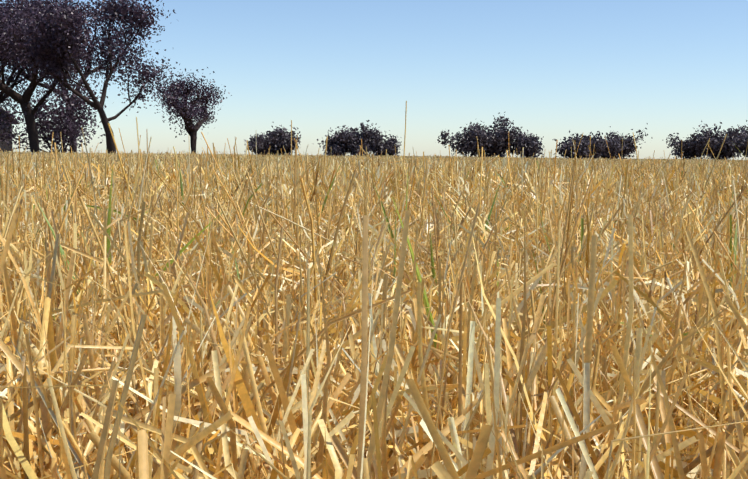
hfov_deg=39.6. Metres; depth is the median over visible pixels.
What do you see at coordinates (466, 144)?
shrub
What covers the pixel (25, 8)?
big tree
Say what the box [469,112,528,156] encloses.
shrub
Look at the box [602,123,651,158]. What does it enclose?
shrub
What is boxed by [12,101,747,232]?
lawn seed stalks
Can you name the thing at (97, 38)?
big tree
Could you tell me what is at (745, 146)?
shrub
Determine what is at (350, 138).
shrub
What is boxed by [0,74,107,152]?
tree
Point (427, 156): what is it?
lawn grass
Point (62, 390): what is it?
lawn grass
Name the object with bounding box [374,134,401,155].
shrub
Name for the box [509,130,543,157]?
shrub
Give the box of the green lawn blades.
[0,158,737,397]
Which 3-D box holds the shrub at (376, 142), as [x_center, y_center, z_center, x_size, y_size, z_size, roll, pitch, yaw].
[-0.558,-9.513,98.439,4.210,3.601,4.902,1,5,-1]
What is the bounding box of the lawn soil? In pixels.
[16,152,741,160]
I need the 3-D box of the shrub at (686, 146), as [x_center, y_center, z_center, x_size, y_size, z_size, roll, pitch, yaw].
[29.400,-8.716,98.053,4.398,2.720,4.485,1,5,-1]
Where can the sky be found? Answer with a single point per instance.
(554, 68)
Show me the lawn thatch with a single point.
(274, 474)
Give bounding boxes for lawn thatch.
[11,191,747,478]
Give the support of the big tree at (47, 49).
on the lawn soil
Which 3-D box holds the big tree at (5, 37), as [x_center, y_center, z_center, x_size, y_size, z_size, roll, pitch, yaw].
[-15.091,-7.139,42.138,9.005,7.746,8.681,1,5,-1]
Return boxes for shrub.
[244,131,292,154]
[265,122,300,155]
[317,127,354,155]
[335,124,389,155]
[348,120,389,155]
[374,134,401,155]
[437,120,492,156]
[464,124,495,156]
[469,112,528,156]
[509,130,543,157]
[553,135,592,158]
[563,130,610,158]
[591,135,628,158]
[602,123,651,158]
[666,133,704,159]
[687,120,747,159]
[707,128,739,159]
[727,127,747,158]
[732,137,747,156]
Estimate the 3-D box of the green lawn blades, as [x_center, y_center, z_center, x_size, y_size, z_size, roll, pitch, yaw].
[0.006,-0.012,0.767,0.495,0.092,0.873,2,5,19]
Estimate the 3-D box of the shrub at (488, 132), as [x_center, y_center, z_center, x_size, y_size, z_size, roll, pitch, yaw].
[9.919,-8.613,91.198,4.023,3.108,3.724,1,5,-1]
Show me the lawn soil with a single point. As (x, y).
(335, 157)
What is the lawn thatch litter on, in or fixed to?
on the lawn soil
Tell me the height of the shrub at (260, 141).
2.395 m
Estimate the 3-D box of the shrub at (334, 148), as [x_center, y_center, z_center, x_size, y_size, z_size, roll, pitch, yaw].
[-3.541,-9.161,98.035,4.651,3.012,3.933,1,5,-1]
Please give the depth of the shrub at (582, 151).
84.49 m
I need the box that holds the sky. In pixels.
[0,0,747,159]
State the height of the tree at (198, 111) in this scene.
4.594 m
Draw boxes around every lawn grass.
[0,120,747,478]
[0,135,747,217]
[0,150,746,161]
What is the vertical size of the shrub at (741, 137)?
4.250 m
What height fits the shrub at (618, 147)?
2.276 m
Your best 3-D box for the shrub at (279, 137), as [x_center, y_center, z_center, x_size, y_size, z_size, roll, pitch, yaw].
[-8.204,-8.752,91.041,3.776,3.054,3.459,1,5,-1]
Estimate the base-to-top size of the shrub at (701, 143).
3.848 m
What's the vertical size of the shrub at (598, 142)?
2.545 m
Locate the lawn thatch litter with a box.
[2,164,747,214]
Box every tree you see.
[0,0,93,113]
[0,0,106,152]
[0,0,153,152]
[3,0,182,153]
[146,67,231,153]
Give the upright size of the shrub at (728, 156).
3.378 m

